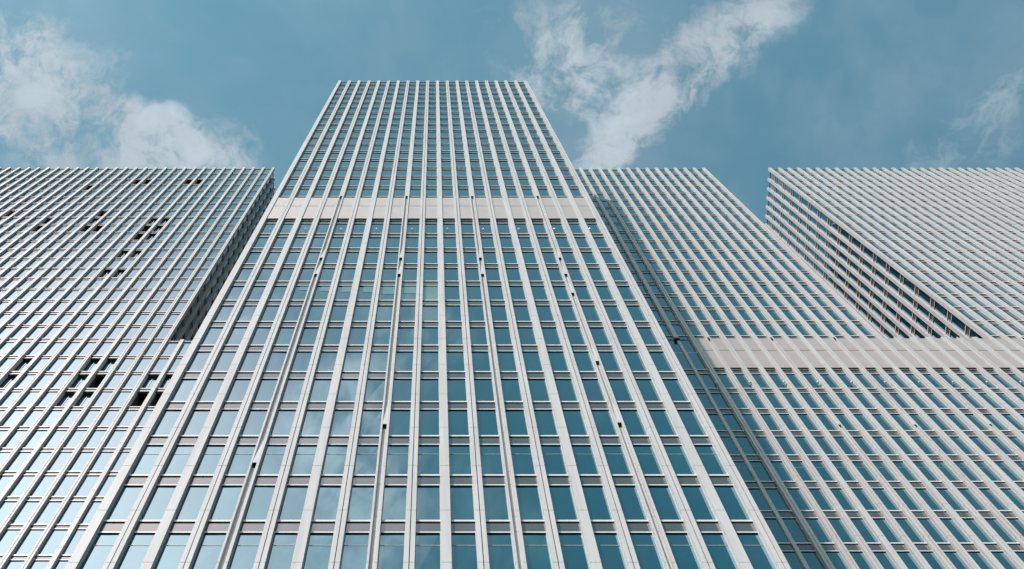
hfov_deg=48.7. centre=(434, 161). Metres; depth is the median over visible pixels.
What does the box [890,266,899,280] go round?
window
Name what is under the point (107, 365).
window
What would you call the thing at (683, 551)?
window
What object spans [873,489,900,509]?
window
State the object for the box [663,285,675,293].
window
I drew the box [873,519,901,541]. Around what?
window
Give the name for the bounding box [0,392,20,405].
window
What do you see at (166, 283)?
window
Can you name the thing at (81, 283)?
window
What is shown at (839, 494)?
window
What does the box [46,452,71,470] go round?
window
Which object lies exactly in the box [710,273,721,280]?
window
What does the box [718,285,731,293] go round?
window
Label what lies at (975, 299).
window
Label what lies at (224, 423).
window
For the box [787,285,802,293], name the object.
window
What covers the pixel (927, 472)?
window
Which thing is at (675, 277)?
window
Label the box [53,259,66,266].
window
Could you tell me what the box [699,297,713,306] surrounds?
window
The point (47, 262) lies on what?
window
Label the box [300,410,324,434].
window
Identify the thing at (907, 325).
window
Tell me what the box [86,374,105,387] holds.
window
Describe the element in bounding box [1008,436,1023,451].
window
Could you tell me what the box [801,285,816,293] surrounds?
window
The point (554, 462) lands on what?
window
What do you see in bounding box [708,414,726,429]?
window
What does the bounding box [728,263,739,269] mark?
window
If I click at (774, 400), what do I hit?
window
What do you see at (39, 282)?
window
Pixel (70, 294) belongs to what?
window
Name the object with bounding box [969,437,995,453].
window
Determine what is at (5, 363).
window
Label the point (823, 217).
window
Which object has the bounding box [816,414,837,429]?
window
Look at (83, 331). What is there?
window
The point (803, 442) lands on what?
window
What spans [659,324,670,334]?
window
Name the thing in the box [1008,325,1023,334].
window
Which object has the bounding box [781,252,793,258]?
window
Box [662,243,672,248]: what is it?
window
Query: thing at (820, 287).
window
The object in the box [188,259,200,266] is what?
window
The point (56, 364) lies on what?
window
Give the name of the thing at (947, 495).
window
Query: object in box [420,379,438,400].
window
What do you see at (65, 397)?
window
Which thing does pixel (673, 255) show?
window
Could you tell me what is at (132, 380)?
window
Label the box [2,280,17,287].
window
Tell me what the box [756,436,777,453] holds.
window
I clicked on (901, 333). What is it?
window
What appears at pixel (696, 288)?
window
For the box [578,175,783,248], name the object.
window
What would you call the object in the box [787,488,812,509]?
window
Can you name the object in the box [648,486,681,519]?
window
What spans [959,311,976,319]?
window
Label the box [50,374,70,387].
window
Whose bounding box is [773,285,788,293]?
window
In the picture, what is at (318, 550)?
window
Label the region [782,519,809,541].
window
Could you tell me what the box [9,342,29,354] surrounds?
window
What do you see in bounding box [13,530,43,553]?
window
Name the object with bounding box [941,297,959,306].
window
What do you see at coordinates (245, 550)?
window
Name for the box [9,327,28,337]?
window
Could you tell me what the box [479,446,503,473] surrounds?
window
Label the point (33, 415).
window
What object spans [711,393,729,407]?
window
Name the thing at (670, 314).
window
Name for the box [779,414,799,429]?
window
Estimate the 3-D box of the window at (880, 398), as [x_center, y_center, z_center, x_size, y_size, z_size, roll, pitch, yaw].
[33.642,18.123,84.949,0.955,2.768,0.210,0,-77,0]
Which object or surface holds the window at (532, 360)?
in the office tower at (430, 334)
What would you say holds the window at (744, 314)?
in the slab tower at (704, 252)
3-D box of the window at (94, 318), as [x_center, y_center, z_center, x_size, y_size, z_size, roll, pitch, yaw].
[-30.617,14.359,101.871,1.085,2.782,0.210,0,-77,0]
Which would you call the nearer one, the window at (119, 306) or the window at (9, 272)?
the window at (119, 306)
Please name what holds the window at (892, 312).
in the slab tower at (910, 252)
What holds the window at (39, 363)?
in the base block at (74, 417)
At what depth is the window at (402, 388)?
56.03 m
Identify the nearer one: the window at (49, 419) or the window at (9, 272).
the window at (49, 419)
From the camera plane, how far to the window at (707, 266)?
117.06 m
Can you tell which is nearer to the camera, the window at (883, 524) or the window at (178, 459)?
the window at (178, 459)
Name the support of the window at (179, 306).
in the apartment tower at (125, 255)
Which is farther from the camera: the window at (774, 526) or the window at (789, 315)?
the window at (789, 315)
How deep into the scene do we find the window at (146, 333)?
98.74 m
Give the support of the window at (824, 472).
in the base block at (874, 453)
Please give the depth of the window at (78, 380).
88.92 m
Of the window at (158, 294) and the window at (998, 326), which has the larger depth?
the window at (158, 294)
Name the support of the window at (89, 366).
in the base block at (74, 417)
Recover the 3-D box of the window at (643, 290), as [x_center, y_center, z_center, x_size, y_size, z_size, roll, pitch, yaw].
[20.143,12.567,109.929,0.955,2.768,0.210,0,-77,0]
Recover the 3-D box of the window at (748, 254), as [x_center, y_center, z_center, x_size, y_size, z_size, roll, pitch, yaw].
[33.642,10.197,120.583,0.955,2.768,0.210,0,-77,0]
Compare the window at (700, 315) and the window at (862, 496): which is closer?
the window at (862, 496)
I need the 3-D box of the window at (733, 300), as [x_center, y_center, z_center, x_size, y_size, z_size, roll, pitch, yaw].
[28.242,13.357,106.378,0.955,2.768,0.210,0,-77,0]
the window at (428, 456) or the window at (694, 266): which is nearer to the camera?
the window at (428, 456)
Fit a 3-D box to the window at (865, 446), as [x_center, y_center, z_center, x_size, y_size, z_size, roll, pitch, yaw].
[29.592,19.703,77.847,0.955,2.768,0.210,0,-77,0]
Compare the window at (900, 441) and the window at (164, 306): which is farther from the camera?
the window at (164, 306)
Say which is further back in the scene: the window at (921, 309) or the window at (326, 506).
the window at (921, 309)
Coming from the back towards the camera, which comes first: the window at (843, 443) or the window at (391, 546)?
the window at (843, 443)
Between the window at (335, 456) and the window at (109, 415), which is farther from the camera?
the window at (109, 415)
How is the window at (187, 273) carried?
in the apartment tower at (125, 255)
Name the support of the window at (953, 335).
in the slab tower at (910, 252)
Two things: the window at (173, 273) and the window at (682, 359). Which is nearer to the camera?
the window at (682, 359)
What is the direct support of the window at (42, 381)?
in the base block at (74, 417)
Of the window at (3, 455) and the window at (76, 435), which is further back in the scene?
the window at (76, 435)
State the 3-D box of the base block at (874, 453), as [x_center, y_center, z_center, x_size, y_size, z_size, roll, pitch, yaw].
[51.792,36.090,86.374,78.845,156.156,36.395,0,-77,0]
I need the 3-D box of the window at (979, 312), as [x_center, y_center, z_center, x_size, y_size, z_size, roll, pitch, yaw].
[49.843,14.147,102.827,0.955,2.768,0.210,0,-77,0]
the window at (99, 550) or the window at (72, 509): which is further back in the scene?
the window at (72, 509)
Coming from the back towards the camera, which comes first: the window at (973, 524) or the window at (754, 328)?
the window at (754, 328)
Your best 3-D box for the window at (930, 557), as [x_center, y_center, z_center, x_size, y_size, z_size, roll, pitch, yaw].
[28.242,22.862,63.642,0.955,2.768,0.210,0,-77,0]
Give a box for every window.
[0,174,269,340]
[0,260,13,266]
[0,302,8,309]
[0,314,10,323]
[0,327,12,337]
[0,342,12,354]
[0,343,190,568]
[0,358,14,370]
[0,374,17,387]
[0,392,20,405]
[0,410,23,425]
[0,431,6,439]
[0,452,10,464]
[0,475,12,493]
[0,501,16,523]
[0,529,19,553]
[1,269,15,276]
[1,430,26,447]
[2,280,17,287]
[4,291,20,298]
[4,452,30,470]
[5,302,22,311]
[7,314,25,323]
[7,475,34,495]
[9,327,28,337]
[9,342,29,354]
[9,502,38,523]
[11,358,31,370]
[13,260,27,266]
[13,374,34,387]
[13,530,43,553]
[15,270,29,276]
[16,280,31,287]
[16,391,38,405]
[19,290,34,298]
[19,410,42,425]
[20,302,37,311]
[21,431,46,447]
[23,314,41,323]
[25,327,44,337]
[25,452,51,470]
[26,260,40,266]
[26,342,45,354]
[28,269,42,276]
[28,358,48,370]
[29,476,55,495]
[30,280,46,287]
[32,374,52,387]
[33,291,48,298]
[33,501,61,523]
[35,302,52,311]
[35,391,56,405]
[37,529,67,553]
[38,410,61,425]
[39,260,53,266]
[39,314,56,323]
[41,327,60,337]
[42,270,56,276]
[42,430,66,447]
[43,342,62,354]
[45,280,60,287]
[46,358,65,370]
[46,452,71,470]
[48,291,63,298]
[50,302,67,311]
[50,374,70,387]
[51,475,77,495]
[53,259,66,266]
[54,314,71,323]
[54,392,75,405]
[56,269,70,276]
[56,501,83,523]
[58,327,76,337]
[58,410,80,425]
[59,280,74,287]
[59,342,78,354]
[62,430,86,447]
[63,290,77,298]
[63,358,82,370]
[65,302,82,311]
[66,260,80,266]
[67,452,92,470]
[68,375,87,387]
[70,270,83,276]
[70,314,87,323]
[72,392,93,405]
[73,280,88,287]
[73,475,98,495]
[74,327,91,337]
[76,343,95,354]
[77,291,92,298]
[77,410,99,425]
[78,533,118,568]
[80,260,93,266]
[81,302,97,311]
[81,359,99,370]
[82,430,105,447]
[84,269,97,276]
[86,314,102,323]
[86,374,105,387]
[87,280,102,287]
[88,452,113,470]
[90,327,107,337]
[91,392,111,405]
[92,290,106,298]
[93,260,106,266]
[93,342,111,354]
[96,302,112,311]
[97,410,118,425]
[98,269,111,276]
[98,359,116,370]
[101,314,117,323]
[102,280,116,287]
[103,430,125,447]
[104,375,123,387]
[105,485,142,519]
[106,327,123,337]
[107,260,120,266]
[107,290,121,298]
[110,342,128,354]
[110,392,130,405]
[111,270,124,276]
[111,302,127,311]
[115,359,134,370]
[116,280,130,287]
[116,410,137,425]
[116,533,154,568]
[117,314,133,323]
[120,259,133,266]
[121,291,135,298]
[122,327,139,337]
[122,374,141,387]
[125,269,138,276]
[126,302,142,311]
[127,343,144,354]
[129,391,148,405]
[130,280,144,287]
[130,445,162,473]
[132,314,148,323]
[133,359,151,370]
[134,260,146,266]
[136,290,150,298]
[138,327,155,337]
[139,270,152,276]
[140,375,158,387]
[140,485,175,519]
[141,302,157,311]
[143,342,161,354]
[144,280,158,287]
[147,260,160,266]
[148,314,164,323]
[150,359,168,370]
[151,290,164,298]
[151,409,181,434]
[153,269,166,276]
[153,533,190,568]
[154,327,171,337]
[156,302,172,311]
[159,280,172,287]
[160,342,177,354]
[161,260,173,266]
[162,445,193,473]
[164,314,179,323]
[165,291,179,298]
[167,270,179,276]
[169,379,196,400]
[171,302,186,311]
[173,279,186,287]
[174,260,186,266]
[174,486,208,519]
[180,290,193,298]
[181,269,193,276]
[181,410,209,434]
[186,85,673,370]
[187,279,200,287]
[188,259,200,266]
[190,533,225,568]
[194,270,207,276]
[194,446,224,473]
[197,379,223,400]
[201,260,213,266]
[209,485,241,519]
[210,409,238,434]
[225,379,250,400]
[226,445,255,473]
[228,533,261,568]
[240,409,267,434]
[243,486,274,519]
[253,379,277,400]
[258,445,285,473]
[265,533,297,568]
[270,410,295,434]
[278,485,307,519]
[281,379,304,400]
[290,446,316,473]
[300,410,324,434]
[302,533,332,568]
[308,379,331,400]
[312,485,340,519]
[322,445,347,473]
[329,409,352,434]
[336,379,357,400]
[340,534,368,568]
[347,486,373,519]
[353,445,377,473]
[359,410,381,434]
[364,379,384,400]
[377,533,404,568]
[381,485,406,519]
[385,446,408,473]
[389,410,410,434]
[392,379,411,400]
[414,533,440,568]
[416,487,439,519]
[417,445,439,473]
[419,409,439,434]
[420,351,438,370]
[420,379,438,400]
[447,379,466,400]
[448,409,468,434]
[449,446,471,473]
[450,485,474,519]
[451,533,477,568]
[472,351,490,370]
[474,379,494,400]
[476,410,498,434]
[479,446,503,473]
[483,486,509,519]
[487,534,515,568]
[497,351,516,370]
[501,379,522,400]
[505,410,528,434]
[510,445,535,473]
[516,485,543,519]
[522,351,542,370]
[523,533,552,568]
[527,379,549,400]
[534,409,558,434]
[541,445,567,473]
[547,351,568,370]
[549,485,578,519]
[554,379,577,400]
[558,533,589,568]
[562,409,587,434]
[571,446,599,473]
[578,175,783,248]
[581,379,605,400]
[582,486,612,519]
[591,410,617,434]
[594,534,627,568]
[602,445,631,473]
[608,379,633,400]
[615,485,647,519]
[620,252,628,258]
[620,409,647,434]
[626,263,634,269]
[630,252,641,258]
[630,533,664,568]
[632,274,640,280]
[633,445,663,473]
[635,379,661,400]
[637,263,647,269]
[638,285,647,293]
[643,252,653,258]
[643,274,654,280]
[644,297,655,306]
[648,409,676,434]
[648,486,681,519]
[649,285,661,293]
[650,243,659,248]
[650,262,660,269]
[652,310,662,319]
[655,252,666,258]
[656,273,667,280]
[656,297,669,306]
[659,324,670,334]
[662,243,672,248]
[662,379,688,400]
[663,262,673,269]
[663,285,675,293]
[664,310,677,319]
[664,445,695,473]
[665,533,701,568]
[667,340,1023,561]
[668,252,679,258]
[669,273,681,280]
[670,297,684,306]
[672,324,686,334]
[675,353,691,368]
[676,262,687,269]
[677,285,689,293]
[677,410,706,434]
[679,311,692,319]
[681,252,692,258]
[681,486,716,519]
[683,274,694,280]
[685,297,698,306]
[686,374,702,387]
[687,325,701,334]
[687,352,706,368]
[689,263,700,269]
[691,285,703,293]
[693,252,704,258]
[694,310,707,319]
[694,445,726,473]
[696,273,708,280]
[697,394,713,407]
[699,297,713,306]
[701,533,739,568]
[702,263,713,269]
[703,325,717,334]
[704,285,717,293]
[706,252,717,258]
[708,311,722,319]
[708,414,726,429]
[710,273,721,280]
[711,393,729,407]
[713,297,727,306]
[714,485,750,519]
[715,263,726,269]
[718,252,730,258]
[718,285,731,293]
[718,325,732,334]
[720,436,739,453]
[722,273,735,280]
[722,414,742,429]
[723,311,737,319]
[727,297,742,306]
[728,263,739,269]
[731,252,742,258]
[732,285,745,293]
[733,325,748,334]
[734,461,754,480]
[735,436,757,453]
[737,274,748,280]
[737,533,776,568]
[738,310,752,319]
[741,262,752,269]
[742,297,756,306]
[742,414,761,429]
[744,252,755,258]
[746,285,760,293]
[748,324,763,334]
[748,488,771,509]
[749,273,762,280]
[750,462,773,480]
[753,311,767,319]
[754,262,765,269]
[756,252,768,258]
[756,297,771,306]
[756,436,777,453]
[760,285,774,293]
[760,414,780,429]
[763,273,776,280]
[764,324,779,334]
[765,393,784,407]
[765,489,790,509]
[765,518,789,541]
[767,262,778,269]
[767,310,782,319]
[769,252,781,258]
[770,297,785,306]
[771,461,794,480]
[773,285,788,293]
[774,175,1023,330]
[775,437,796,453]
[777,274,789,280]
[779,324,794,334]
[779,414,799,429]
[780,262,792,269]
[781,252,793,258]
[782,310,797,319]
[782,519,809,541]
[782,552,804,568]
[783,393,802,407]
[784,297,800,306]
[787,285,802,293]
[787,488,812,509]
[789,273,803,280]
[791,461,814,480]
[792,262,805,269]
[794,325,810,334]
[794,437,816,453]
[797,311,812,319]
[797,414,818,429]
[798,297,814,306]
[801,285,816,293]
[801,394,820,407]
[801,552,825,568]
[804,273,816,280]
[806,518,832,541]
[809,488,834,509]
[810,325,825,334]
[811,461,835,480]
[812,310,827,319]
[813,297,829,306]
[814,437,836,453]
[815,285,830,293]
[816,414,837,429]
[818,393,838,407]
[825,325,841,334]
[826,310,841,319]
[826,552,849,568]
[827,297,843,306]
[828,518,855,541]
[830,488,856,509]
[832,461,856,480]
[833,436,856,453]
[834,414,856,429]
[836,393,857,407]
[840,325,856,334]
[841,311,856,319]
[849,551,873,568]
[850,518,878,541]
[851,488,878,509]
[852,461,877,480]
[853,414,875,429]
[853,437,876,453]
[854,394,875,407]
[855,324,872,334]
[871,414,894,429]
[872,393,893,407]
[872,437,896,453]
[872,462,898,480]
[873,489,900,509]
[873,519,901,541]
[873,552,897,568]
[884,329,893,337]
[885,317,894,330]
[886,304,896,318]
[887,292,897,305]
[889,280,898,293]
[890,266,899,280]
[890,393,911,407]
[890,414,913,429]
[891,437,916,453]
[893,461,919,480]
[894,489,921,509]
[895,518,924,541]
[897,551,921,568]
[899,329,908,337]
[900,317,910,330]
[901,304,911,318]
[902,291,913,305]
[904,277,914,292]
[908,394,929,407]
[909,414,932,429]
[911,436,935,453]
[913,461,940,480]
[914,329,924,337]
[915,489,943,509]
[916,316,927,331]
[917,303,928,318]
[918,518,948,541]
[919,288,930,305]
[920,552,945,568]
[925,393,947,407]
[927,414,951,429]
[930,436,955,453]
[932,330,940,337]
[933,316,945,332]
[933,461,960,480]
[935,301,946,318]
[936,488,965,509]
[940,518,971,541]
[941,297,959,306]
[943,393,966,407]
[944,551,970,568]
[946,414,970,429]
[950,330,959,337]
[950,437,975,453]
[951,315,964,332]
[954,461,981,480]
[955,297,973,306]
[958,488,987,509]
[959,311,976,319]
[962,519,994,541]
[964,414,989,429]
[967,552,994,568]
[969,297,988,306]
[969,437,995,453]
[970,329,981,337]
[974,310,991,319]
[974,461,1002,480]
[978,324,996,334]
[979,488,1009,509]
[983,414,1008,429]
[984,297,1002,306]
[985,518,1017,541]
[988,436,1015,453]
[989,310,1006,319]
[991,551,1018,568]
[993,324,1012,334]
[994,461,1023,480]
[998,297,1017,306]
[1000,488,1023,509]
[1001,414,1023,429]
[1004,310,1021,319]
[1007,518,1023,536]
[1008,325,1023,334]
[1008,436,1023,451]
[1012,297,1023,304]
[1014,393,1023,401]
[1015,462,1023,470]
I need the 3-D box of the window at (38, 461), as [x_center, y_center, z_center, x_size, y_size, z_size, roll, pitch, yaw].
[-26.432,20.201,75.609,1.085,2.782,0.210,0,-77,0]
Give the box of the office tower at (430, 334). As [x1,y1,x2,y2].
[64,80,790,568]
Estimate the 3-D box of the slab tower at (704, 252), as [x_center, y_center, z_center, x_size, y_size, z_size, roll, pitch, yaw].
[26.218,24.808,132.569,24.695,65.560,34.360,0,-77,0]
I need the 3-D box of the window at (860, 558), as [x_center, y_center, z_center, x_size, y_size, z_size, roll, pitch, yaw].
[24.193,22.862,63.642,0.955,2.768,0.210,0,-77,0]
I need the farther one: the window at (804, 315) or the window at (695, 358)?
the window at (804, 315)
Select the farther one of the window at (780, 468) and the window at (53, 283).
the window at (53, 283)
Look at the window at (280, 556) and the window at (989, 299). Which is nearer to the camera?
the window at (280, 556)
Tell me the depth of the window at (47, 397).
85.33 m
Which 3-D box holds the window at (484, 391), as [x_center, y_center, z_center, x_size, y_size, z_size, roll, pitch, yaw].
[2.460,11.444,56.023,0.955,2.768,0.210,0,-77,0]
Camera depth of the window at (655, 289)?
109.96 m
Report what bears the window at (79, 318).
in the apartment tower at (125, 255)
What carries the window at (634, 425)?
in the office tower at (430, 334)
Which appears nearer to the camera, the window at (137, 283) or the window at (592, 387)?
the window at (592, 387)
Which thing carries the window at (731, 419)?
in the base block at (874, 453)
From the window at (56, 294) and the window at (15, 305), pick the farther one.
the window at (56, 294)
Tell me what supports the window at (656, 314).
in the slab tower at (704, 252)
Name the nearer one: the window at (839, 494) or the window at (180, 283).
the window at (839, 494)
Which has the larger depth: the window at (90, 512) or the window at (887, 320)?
the window at (887, 320)
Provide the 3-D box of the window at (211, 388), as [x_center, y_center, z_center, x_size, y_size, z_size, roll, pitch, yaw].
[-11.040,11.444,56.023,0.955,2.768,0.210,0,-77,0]
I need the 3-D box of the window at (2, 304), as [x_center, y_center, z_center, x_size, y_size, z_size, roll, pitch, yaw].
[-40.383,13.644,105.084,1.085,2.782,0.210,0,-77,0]
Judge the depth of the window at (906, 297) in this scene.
113.90 m
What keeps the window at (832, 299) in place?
in the slab tower at (704, 252)
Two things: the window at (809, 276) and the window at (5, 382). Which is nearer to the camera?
the window at (5, 382)
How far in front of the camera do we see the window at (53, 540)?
65.95 m
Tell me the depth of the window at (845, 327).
99.36 m
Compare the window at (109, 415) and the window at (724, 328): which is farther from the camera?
the window at (724, 328)
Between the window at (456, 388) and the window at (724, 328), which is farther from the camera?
the window at (724, 328)
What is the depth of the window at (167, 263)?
118.06 m
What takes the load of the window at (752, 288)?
in the slab tower at (704, 252)
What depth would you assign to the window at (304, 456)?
48.89 m
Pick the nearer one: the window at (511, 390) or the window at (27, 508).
the window at (511, 390)
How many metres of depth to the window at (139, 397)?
86.54 m
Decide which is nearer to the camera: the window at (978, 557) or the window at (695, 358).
the window at (978, 557)
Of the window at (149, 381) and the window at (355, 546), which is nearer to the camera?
the window at (355, 546)
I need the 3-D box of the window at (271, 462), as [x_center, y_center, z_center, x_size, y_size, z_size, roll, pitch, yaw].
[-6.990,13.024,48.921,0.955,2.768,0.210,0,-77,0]
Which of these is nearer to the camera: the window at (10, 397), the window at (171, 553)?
the window at (171, 553)
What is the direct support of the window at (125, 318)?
in the apartment tower at (125, 255)
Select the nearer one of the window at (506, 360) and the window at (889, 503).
the window at (506, 360)
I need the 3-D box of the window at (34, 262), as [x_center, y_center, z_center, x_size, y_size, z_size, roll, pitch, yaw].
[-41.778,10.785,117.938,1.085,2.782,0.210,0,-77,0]
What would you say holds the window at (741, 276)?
in the slab tower at (704, 252)
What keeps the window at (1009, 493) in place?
in the base block at (874, 453)
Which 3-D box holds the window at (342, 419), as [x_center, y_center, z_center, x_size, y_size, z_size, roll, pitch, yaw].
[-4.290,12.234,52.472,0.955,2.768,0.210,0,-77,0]
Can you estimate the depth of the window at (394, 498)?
45.35 m
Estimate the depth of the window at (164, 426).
52.52 m
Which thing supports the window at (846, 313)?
in the slab tower at (704, 252)
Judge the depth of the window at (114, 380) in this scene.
88.49 m
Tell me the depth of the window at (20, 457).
75.65 m
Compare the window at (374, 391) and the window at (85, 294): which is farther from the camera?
the window at (85, 294)
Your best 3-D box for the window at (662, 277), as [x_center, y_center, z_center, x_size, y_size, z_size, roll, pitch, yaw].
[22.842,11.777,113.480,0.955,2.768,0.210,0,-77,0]
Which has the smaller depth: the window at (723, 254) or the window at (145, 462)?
the window at (145, 462)
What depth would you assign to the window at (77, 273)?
114.79 m
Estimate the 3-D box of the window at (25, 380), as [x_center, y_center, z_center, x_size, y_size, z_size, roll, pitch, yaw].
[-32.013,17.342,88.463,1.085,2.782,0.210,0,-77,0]
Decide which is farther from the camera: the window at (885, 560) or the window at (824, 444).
the window at (824, 444)
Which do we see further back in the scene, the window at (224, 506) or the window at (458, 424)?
the window at (458, 424)
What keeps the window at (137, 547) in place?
in the office tower at (430, 334)
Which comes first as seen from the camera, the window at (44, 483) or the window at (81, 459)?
the window at (44, 483)
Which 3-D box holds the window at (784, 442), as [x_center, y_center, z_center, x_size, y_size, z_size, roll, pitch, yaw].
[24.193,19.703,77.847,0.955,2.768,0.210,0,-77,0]
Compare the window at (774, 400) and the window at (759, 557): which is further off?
the window at (774, 400)
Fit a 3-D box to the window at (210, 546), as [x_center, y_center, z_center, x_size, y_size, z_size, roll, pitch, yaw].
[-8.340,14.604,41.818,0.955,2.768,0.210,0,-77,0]
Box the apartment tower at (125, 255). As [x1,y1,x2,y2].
[0,167,274,342]
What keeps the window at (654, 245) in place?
in the slab tower at (704, 252)
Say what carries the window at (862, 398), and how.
in the base block at (874, 453)
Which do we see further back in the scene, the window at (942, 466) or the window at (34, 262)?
the window at (34, 262)
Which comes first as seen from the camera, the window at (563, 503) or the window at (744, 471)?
the window at (563, 503)
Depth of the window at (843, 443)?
77.90 m
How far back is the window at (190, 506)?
45.35 m
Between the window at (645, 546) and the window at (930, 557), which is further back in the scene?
the window at (930, 557)
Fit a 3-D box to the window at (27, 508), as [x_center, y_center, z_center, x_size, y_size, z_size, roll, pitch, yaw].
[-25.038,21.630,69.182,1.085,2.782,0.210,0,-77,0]
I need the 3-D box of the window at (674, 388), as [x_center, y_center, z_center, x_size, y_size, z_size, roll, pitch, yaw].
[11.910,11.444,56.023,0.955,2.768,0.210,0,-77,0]
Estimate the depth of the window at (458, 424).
52.52 m
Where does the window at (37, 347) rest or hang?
in the base block at (74, 417)
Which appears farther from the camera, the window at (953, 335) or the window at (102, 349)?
the window at (953, 335)
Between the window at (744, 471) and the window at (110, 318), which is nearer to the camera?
the window at (744, 471)
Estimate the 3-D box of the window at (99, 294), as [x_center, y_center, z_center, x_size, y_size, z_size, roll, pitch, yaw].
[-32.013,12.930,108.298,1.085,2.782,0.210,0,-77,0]
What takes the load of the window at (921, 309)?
in the slab tower at (910, 252)
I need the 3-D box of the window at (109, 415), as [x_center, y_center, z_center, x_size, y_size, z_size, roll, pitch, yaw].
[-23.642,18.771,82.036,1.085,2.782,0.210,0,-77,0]
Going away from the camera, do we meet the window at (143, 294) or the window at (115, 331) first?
the window at (115, 331)
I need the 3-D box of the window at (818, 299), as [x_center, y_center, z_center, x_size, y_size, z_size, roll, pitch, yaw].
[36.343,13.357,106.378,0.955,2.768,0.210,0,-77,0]
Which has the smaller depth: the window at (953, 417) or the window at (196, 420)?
the window at (196, 420)
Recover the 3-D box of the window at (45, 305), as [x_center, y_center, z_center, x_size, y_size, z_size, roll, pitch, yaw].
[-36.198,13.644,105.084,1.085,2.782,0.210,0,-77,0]
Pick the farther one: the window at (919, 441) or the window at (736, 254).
the window at (736, 254)
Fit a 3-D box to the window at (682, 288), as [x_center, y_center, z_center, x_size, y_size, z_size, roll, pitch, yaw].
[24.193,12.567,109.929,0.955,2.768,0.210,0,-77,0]
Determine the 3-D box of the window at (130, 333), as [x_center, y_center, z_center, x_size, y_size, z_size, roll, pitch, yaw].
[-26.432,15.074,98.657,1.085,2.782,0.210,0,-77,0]
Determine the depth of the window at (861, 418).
81.40 m
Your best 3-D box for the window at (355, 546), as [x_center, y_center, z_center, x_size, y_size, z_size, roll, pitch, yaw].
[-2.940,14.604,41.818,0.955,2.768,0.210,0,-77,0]
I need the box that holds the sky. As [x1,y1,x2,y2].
[0,0,1023,223]
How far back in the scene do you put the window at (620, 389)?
56.02 m
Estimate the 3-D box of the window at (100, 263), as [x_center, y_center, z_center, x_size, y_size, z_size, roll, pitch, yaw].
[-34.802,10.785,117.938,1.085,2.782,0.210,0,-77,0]
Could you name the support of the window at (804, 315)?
in the slab tower at (704, 252)
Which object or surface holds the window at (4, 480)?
in the base block at (74, 417)
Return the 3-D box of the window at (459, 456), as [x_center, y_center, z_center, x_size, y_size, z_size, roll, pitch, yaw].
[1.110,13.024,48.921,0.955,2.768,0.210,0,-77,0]
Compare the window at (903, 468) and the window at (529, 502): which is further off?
the window at (903, 468)
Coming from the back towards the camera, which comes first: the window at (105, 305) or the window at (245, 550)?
the window at (105, 305)
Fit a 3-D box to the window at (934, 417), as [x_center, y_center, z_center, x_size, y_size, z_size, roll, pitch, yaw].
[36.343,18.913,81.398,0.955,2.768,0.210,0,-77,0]
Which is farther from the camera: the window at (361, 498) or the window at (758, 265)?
the window at (758, 265)
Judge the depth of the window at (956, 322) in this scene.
103.05 m
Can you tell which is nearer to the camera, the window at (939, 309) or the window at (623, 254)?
the window at (939, 309)
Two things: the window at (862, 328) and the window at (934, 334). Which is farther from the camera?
the window at (934, 334)
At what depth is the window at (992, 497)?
70.77 m
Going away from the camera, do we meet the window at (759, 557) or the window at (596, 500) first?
the window at (759, 557)
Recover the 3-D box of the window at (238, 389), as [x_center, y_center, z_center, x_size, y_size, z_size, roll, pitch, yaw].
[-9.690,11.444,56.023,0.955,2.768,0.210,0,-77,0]
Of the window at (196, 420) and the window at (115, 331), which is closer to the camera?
the window at (196, 420)
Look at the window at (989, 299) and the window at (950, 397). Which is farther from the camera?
the window at (989, 299)
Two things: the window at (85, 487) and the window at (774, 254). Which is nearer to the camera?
the window at (85, 487)
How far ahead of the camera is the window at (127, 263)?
118.06 m
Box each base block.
[0,339,191,568]
[667,337,1023,568]
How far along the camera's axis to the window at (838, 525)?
67.22 m
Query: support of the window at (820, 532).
in the base block at (874, 453)
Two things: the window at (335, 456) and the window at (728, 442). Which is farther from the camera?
the window at (728, 442)
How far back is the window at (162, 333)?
98.76 m
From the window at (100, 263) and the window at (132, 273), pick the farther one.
the window at (100, 263)
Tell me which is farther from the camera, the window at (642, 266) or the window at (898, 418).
the window at (642, 266)
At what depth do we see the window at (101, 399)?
85.22 m
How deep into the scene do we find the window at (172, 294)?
108.35 m
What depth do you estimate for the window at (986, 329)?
99.22 m
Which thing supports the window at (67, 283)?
in the apartment tower at (125, 255)
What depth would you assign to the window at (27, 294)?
108.47 m
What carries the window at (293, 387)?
in the office tower at (430, 334)
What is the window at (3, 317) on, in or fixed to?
in the apartment tower at (125, 255)
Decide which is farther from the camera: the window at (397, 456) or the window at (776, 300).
the window at (776, 300)
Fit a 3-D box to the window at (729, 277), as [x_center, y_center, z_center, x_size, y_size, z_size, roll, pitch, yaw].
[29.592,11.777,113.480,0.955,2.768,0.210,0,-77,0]
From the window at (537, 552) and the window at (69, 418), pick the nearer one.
the window at (537, 552)
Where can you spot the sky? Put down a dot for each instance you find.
(735, 90)
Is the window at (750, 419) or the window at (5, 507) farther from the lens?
the window at (750, 419)
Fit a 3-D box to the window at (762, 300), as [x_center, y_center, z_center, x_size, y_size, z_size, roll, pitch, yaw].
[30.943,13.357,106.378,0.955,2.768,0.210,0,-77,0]
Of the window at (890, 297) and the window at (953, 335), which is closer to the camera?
the window at (953, 335)
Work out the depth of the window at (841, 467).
74.28 m
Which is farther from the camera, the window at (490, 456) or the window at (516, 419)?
the window at (516, 419)
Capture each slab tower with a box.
[575,168,881,339]
[765,168,1023,338]
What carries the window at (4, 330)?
in the apartment tower at (125, 255)
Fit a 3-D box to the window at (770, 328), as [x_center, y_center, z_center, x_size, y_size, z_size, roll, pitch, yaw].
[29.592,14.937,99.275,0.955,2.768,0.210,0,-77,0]
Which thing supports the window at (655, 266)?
in the slab tower at (704, 252)
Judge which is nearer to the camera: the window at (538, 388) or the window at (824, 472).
the window at (538, 388)
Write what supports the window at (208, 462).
in the office tower at (430, 334)
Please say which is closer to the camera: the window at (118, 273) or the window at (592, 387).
the window at (592, 387)
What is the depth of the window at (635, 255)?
120.80 m

